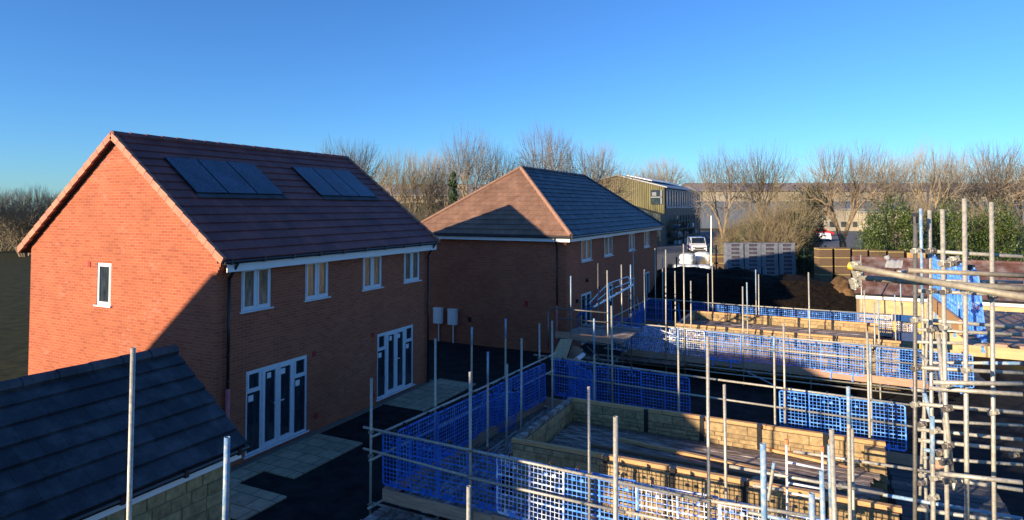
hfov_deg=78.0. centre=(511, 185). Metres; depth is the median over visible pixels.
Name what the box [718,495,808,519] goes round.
brick guard
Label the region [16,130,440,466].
brick house
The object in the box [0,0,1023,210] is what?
sky
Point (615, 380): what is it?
brick guard
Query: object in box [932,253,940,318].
brick guard
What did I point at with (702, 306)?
brick guard
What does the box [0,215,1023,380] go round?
ground
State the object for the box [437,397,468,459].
brick guard
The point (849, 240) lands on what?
car park
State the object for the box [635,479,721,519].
brick guard
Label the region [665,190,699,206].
window
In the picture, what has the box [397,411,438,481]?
brick guard
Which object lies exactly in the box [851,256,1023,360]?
stone garage
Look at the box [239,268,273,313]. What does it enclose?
window
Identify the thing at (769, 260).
block pack
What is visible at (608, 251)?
window
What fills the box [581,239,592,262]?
window
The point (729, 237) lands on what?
bare shrub
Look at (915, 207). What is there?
bare shrub
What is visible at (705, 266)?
bulk bag
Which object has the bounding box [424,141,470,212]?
bare tree
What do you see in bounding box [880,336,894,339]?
mortar tub
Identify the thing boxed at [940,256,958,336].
brick guard
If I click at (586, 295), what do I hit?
window
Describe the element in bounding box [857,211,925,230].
shed
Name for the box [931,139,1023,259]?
bare tree
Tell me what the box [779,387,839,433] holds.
brick guard
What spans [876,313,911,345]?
brick guard
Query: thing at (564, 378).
brick guard
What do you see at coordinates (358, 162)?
bare tree
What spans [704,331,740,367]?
brick guard
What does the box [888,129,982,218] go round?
bare tree
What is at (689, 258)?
bulk bag
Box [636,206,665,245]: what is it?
shed
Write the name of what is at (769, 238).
bare shrub
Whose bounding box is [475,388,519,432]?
brick guard
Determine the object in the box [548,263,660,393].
scaffold
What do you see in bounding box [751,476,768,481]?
plastic tub
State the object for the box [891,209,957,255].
evergreen bush
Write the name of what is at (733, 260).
block pack
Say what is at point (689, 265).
bulk bag
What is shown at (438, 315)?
meter box
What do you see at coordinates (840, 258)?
fence panel
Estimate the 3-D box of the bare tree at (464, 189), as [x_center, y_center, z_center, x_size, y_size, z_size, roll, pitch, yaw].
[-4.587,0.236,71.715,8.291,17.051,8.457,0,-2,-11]
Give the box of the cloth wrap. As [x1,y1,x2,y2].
[884,255,902,267]
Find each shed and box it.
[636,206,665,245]
[789,209,864,230]
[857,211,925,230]
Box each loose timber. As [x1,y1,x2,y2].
[590,443,795,484]
[618,437,847,491]
[669,462,717,472]
[755,446,826,463]
[789,451,846,467]
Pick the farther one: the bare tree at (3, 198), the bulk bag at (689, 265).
the bare tree at (3, 198)
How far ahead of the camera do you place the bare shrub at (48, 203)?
93.30 m
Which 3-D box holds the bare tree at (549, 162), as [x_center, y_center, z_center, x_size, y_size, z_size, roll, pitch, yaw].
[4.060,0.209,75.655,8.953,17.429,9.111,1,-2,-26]
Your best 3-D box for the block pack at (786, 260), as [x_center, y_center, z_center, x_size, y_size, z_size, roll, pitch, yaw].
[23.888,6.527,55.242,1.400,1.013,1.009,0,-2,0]
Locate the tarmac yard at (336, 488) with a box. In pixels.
[240,311,1023,519]
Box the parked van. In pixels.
[687,236,706,252]
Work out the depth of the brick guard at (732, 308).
28.80 m
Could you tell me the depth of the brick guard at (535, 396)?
16.83 m
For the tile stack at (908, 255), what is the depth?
51.56 m
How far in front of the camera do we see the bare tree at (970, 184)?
71.01 m
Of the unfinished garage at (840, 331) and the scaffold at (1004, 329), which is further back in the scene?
the unfinished garage at (840, 331)
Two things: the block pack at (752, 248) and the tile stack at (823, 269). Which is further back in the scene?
the block pack at (752, 248)
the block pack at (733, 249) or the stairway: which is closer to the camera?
the stairway
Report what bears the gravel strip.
on the tarmac yard at (336, 488)
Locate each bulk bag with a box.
[679,253,695,263]
[684,264,699,267]
[694,251,710,262]
[698,264,711,269]
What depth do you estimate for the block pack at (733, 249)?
54.82 m
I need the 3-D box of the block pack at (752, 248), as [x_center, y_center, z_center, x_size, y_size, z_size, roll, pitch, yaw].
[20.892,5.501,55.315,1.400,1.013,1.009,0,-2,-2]
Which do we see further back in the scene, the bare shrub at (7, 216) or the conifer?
the bare shrub at (7, 216)
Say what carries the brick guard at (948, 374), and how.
attached to the scaffold at (666, 326)
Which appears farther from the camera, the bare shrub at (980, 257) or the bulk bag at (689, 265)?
the bare shrub at (980, 257)
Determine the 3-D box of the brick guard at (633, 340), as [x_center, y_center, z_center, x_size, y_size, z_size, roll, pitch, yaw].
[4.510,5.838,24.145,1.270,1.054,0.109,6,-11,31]
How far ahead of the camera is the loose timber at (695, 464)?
12.37 m
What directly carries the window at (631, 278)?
in the brick house at (518, 247)
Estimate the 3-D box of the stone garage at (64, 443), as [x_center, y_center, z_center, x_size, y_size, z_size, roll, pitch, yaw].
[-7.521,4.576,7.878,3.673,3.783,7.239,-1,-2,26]
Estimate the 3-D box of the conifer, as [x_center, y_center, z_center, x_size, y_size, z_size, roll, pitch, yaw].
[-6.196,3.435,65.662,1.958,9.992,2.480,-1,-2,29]
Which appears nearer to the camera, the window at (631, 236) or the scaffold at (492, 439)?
the scaffold at (492, 439)
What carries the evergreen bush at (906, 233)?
on the ground at (15, 274)
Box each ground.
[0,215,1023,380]
[654,312,1023,365]
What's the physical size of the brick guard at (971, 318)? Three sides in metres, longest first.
1.270 x 1.248 x 0.111 m
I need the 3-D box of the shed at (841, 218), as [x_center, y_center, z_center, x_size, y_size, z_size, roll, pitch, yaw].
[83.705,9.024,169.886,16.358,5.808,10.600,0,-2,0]
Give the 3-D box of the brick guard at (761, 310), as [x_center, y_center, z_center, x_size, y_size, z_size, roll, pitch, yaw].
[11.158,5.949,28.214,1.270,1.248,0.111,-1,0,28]
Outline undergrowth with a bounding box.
[696,249,813,271]
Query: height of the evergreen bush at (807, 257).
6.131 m
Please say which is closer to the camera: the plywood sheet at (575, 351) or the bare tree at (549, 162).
the plywood sheet at (575, 351)
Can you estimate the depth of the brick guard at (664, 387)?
16.05 m
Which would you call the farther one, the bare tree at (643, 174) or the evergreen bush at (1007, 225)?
the bare tree at (643, 174)
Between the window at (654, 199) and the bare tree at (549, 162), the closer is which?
the bare tree at (549, 162)
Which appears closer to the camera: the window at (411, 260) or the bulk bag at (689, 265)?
the window at (411, 260)
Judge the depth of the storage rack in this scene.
110.65 m
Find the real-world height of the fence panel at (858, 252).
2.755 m
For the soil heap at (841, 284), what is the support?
on the tarmac yard at (336, 488)
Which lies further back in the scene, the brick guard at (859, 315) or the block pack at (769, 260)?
the block pack at (769, 260)
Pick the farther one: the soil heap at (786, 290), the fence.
the fence
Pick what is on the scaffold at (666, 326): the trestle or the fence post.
the trestle
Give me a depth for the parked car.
115.75 m
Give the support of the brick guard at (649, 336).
on the scaffold at (666, 326)
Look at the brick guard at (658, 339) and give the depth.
23.81 m
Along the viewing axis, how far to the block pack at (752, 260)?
54.80 m
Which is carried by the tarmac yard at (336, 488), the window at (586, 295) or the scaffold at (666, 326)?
the scaffold at (666, 326)
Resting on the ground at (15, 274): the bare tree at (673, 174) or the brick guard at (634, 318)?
the bare tree at (673, 174)
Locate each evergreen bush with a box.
[419,190,460,218]
[732,222,767,242]
[773,209,815,271]
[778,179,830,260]
[853,191,933,257]
[853,215,893,256]
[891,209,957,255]
[918,196,986,259]
[967,198,1023,260]
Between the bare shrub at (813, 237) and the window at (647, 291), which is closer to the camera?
the window at (647, 291)
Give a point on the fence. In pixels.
(798, 263)
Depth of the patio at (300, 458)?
14.99 m
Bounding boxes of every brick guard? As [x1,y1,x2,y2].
[382,429,439,497]
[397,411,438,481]
[436,440,499,511]
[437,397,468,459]
[472,384,497,439]
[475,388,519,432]
[496,451,564,519]
[497,371,522,424]
[523,362,545,410]
[554,357,595,400]
[562,464,638,519]
[568,361,592,399]
[595,364,642,406]
[613,315,641,343]
[613,323,647,351]
[630,324,663,351]
[632,306,640,327]
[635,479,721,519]
[639,300,647,322]
[640,326,676,360]
[640,369,690,413]
[645,298,671,321]
[669,328,704,356]
[676,302,680,320]
[692,302,717,311]
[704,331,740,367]
[718,304,746,313]
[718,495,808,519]
[741,333,779,371]
[748,305,776,315]
[777,306,807,317]
[779,336,819,373]
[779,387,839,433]
[808,308,840,320]
[820,340,863,381]
[839,395,906,451]
[840,312,873,322]
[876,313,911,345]
[876,345,921,387]
[927,351,973,393]
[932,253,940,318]
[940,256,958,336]
[954,260,986,352]
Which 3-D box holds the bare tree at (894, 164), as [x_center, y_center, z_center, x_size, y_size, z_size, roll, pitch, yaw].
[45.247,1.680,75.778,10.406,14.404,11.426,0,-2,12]
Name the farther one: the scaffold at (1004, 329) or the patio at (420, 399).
the patio at (420, 399)
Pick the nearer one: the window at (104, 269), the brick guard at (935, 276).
the brick guard at (935, 276)
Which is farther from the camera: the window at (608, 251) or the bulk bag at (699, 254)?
the bulk bag at (699, 254)
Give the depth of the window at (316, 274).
17.66 m
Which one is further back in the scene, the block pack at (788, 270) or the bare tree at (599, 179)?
the bare tree at (599, 179)
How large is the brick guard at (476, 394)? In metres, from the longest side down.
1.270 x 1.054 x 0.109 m
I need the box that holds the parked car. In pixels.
[819,233,830,240]
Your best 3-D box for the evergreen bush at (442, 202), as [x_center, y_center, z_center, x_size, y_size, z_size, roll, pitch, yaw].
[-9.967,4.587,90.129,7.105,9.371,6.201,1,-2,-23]
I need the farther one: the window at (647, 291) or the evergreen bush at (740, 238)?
the evergreen bush at (740, 238)
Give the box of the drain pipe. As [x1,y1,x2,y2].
[575,353,584,361]
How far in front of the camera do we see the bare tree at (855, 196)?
67.09 m
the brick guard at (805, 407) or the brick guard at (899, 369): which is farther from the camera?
the brick guard at (899, 369)
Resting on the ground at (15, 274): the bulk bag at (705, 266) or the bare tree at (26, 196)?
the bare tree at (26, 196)
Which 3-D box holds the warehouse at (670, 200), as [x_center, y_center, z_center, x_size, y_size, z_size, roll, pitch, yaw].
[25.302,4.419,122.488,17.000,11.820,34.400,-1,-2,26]
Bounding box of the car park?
[730,228,974,247]
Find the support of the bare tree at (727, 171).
on the ground at (15, 274)
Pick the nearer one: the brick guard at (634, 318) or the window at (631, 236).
the brick guard at (634, 318)
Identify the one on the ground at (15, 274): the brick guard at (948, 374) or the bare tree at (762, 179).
the bare tree at (762, 179)
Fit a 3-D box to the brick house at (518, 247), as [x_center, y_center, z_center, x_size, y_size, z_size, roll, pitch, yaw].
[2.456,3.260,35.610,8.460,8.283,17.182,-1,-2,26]
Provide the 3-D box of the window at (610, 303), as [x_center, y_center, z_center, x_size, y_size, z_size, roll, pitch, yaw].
[4.874,6.083,31.834,0.120,2.215,1.520,-1,-2,26]
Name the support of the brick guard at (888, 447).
attached to the scaffold at (492, 439)
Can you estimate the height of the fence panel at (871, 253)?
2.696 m
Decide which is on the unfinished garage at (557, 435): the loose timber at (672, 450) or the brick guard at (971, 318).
the loose timber at (672, 450)
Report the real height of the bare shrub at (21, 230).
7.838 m
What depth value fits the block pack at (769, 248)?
54.78 m
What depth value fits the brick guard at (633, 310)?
27.82 m
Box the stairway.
[576,276,634,326]
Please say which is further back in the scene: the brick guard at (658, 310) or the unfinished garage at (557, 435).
the brick guard at (658, 310)
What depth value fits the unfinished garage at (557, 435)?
12.23 m
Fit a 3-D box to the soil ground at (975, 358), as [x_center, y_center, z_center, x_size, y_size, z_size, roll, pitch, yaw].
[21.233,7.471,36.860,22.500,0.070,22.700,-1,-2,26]
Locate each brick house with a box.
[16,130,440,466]
[421,165,663,353]
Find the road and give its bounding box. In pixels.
[657,230,720,269]
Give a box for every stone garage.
[0,345,249,519]
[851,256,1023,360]
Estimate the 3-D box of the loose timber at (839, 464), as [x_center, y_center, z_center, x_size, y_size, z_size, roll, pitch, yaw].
[5.929,5.435,12.664,1.594,0.045,0.100,-2,-3,39]
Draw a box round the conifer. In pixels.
[444,171,457,207]
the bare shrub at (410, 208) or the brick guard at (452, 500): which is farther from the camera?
the bare shrub at (410, 208)
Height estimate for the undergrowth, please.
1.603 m
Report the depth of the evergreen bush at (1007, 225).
55.53 m
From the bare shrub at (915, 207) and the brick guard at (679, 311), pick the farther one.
the bare shrub at (915, 207)
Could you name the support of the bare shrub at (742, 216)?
on the ground at (15, 274)
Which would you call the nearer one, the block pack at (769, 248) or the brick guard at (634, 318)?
the brick guard at (634, 318)
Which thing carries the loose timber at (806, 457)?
on the unfinished garage at (557, 435)
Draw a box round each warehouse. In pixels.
[382,184,486,218]
[602,174,701,244]
[681,183,1023,227]
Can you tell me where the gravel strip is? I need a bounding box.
[231,380,433,471]
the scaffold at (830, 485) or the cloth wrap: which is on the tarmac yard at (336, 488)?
the scaffold at (830, 485)
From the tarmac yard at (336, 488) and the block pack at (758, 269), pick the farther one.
the block pack at (758, 269)
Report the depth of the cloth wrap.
4.73 m
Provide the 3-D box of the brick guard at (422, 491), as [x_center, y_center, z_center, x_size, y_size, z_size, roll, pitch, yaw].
[-1.867,5.202,11.680,1.270,1.248,0.111,-1,-1,26]
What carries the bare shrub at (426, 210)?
on the ground at (15, 274)
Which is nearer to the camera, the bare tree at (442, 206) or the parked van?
the bare tree at (442, 206)
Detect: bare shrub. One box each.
[0,193,42,250]
[0,196,23,246]
[0,198,49,256]
[5,192,56,225]
[399,200,435,219]
[418,202,446,220]
[710,210,771,253]
[712,229,733,253]
[731,204,785,242]
[734,210,809,256]
[745,186,822,255]
[777,199,821,252]
[891,194,959,248]
[951,193,1023,259]
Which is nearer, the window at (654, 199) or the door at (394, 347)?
the door at (394, 347)
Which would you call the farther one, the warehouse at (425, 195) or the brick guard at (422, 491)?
the warehouse at (425, 195)
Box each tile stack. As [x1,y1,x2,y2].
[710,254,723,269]
[814,247,832,281]
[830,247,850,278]
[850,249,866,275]
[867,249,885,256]
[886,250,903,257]
[904,252,924,257]
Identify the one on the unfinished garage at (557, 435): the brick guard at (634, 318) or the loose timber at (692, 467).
the loose timber at (692, 467)
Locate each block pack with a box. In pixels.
[724,243,743,254]
[724,254,743,266]
[743,243,760,254]
[744,255,760,266]
[744,267,760,272]
[761,243,777,254]
[761,255,777,266]
[761,267,778,275]
[778,243,794,254]
[778,255,795,266]
[779,267,795,274]
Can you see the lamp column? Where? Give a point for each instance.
(711, 241)
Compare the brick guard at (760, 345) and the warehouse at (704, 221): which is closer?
the brick guard at (760, 345)
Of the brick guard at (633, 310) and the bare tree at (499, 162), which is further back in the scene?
the bare tree at (499, 162)
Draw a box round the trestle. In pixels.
[892,314,920,348]
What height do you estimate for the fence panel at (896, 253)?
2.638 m
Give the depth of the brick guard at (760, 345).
21.76 m
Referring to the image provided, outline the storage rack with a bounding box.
[671,214,699,244]
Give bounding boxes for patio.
[230,433,362,519]
[383,379,475,411]
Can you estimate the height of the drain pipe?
0.188 m
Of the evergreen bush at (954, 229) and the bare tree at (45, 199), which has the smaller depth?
the evergreen bush at (954, 229)
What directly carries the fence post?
on the road
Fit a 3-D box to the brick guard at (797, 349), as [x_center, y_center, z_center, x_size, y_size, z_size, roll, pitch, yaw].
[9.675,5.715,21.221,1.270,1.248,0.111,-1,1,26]
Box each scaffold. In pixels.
[126,347,1022,519]
[361,306,1013,519]
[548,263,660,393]
[585,244,985,399]
[847,199,1023,519]
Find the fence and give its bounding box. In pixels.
[709,247,954,271]
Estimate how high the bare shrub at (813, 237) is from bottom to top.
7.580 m
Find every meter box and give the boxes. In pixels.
[433,307,443,340]
[447,308,457,342]
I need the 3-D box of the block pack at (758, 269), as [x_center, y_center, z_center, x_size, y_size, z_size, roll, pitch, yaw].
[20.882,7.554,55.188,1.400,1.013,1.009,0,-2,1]
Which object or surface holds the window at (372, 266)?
in the brick house at (278, 297)
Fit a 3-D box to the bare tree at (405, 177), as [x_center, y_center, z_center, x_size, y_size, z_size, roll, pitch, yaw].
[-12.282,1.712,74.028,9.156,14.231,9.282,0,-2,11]
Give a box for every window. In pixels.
[93,263,111,307]
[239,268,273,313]
[303,262,330,301]
[361,256,383,291]
[403,252,421,283]
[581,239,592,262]
[581,291,590,344]
[604,236,613,257]
[605,283,612,325]
[628,278,634,317]
[629,233,635,251]
[644,231,650,247]
[645,271,649,299]
[651,190,659,203]
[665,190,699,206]
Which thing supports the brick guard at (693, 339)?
attached to the scaffold at (666, 326)
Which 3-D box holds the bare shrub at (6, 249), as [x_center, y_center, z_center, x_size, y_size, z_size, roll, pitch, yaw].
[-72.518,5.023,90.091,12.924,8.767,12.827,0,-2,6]
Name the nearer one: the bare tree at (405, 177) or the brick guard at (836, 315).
the brick guard at (836, 315)
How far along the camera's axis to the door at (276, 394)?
16.28 m
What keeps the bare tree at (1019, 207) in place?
on the ground at (15, 274)
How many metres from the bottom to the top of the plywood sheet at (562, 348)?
0.615 m
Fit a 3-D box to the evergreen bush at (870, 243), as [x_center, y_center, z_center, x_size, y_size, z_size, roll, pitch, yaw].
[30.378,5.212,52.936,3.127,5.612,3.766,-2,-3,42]
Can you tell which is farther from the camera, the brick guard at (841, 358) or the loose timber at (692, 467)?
the brick guard at (841, 358)
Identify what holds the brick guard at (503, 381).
attached to the scaffold at (492, 439)
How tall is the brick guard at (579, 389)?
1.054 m
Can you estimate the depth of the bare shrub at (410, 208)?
57.43 m
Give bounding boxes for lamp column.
[710,216,711,265]
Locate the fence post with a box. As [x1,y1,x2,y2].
[714,245,717,268]
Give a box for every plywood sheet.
[550,339,571,359]
[566,345,582,364]
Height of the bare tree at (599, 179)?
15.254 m
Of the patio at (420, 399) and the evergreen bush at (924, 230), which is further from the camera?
the evergreen bush at (924, 230)
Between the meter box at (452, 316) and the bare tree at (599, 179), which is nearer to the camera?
the meter box at (452, 316)
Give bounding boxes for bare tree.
[0,184,26,214]
[5,183,55,209]
[28,190,60,210]
[315,136,403,203]
[370,142,440,214]
[393,145,461,217]
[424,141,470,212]
[436,119,504,200]
[468,139,535,192]
[508,118,580,172]
[555,139,643,205]
[627,153,694,188]
[627,167,654,178]
[682,138,760,252]
[726,138,802,220]
[777,137,912,246]
[846,140,937,249]
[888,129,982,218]
[920,143,1002,257]
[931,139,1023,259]
[982,145,1023,249]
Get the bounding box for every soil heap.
[646,266,856,321]
[830,276,855,295]
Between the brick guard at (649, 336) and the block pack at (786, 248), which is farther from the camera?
the block pack at (786, 248)
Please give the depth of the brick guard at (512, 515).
10.55 m
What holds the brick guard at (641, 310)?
attached to the scaffold at (666, 326)
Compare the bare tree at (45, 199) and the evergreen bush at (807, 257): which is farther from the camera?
the bare tree at (45, 199)
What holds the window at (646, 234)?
in the brick house at (518, 247)
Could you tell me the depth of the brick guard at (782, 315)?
27.64 m
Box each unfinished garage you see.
[511,397,901,519]
[676,310,900,390]
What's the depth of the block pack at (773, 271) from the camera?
54.72 m
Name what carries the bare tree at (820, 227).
on the ground at (15, 274)
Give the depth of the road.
90.19 m
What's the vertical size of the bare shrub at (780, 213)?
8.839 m
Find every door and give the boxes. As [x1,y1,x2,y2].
[243,355,309,459]
[376,324,414,401]
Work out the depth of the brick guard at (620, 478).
10.00 m

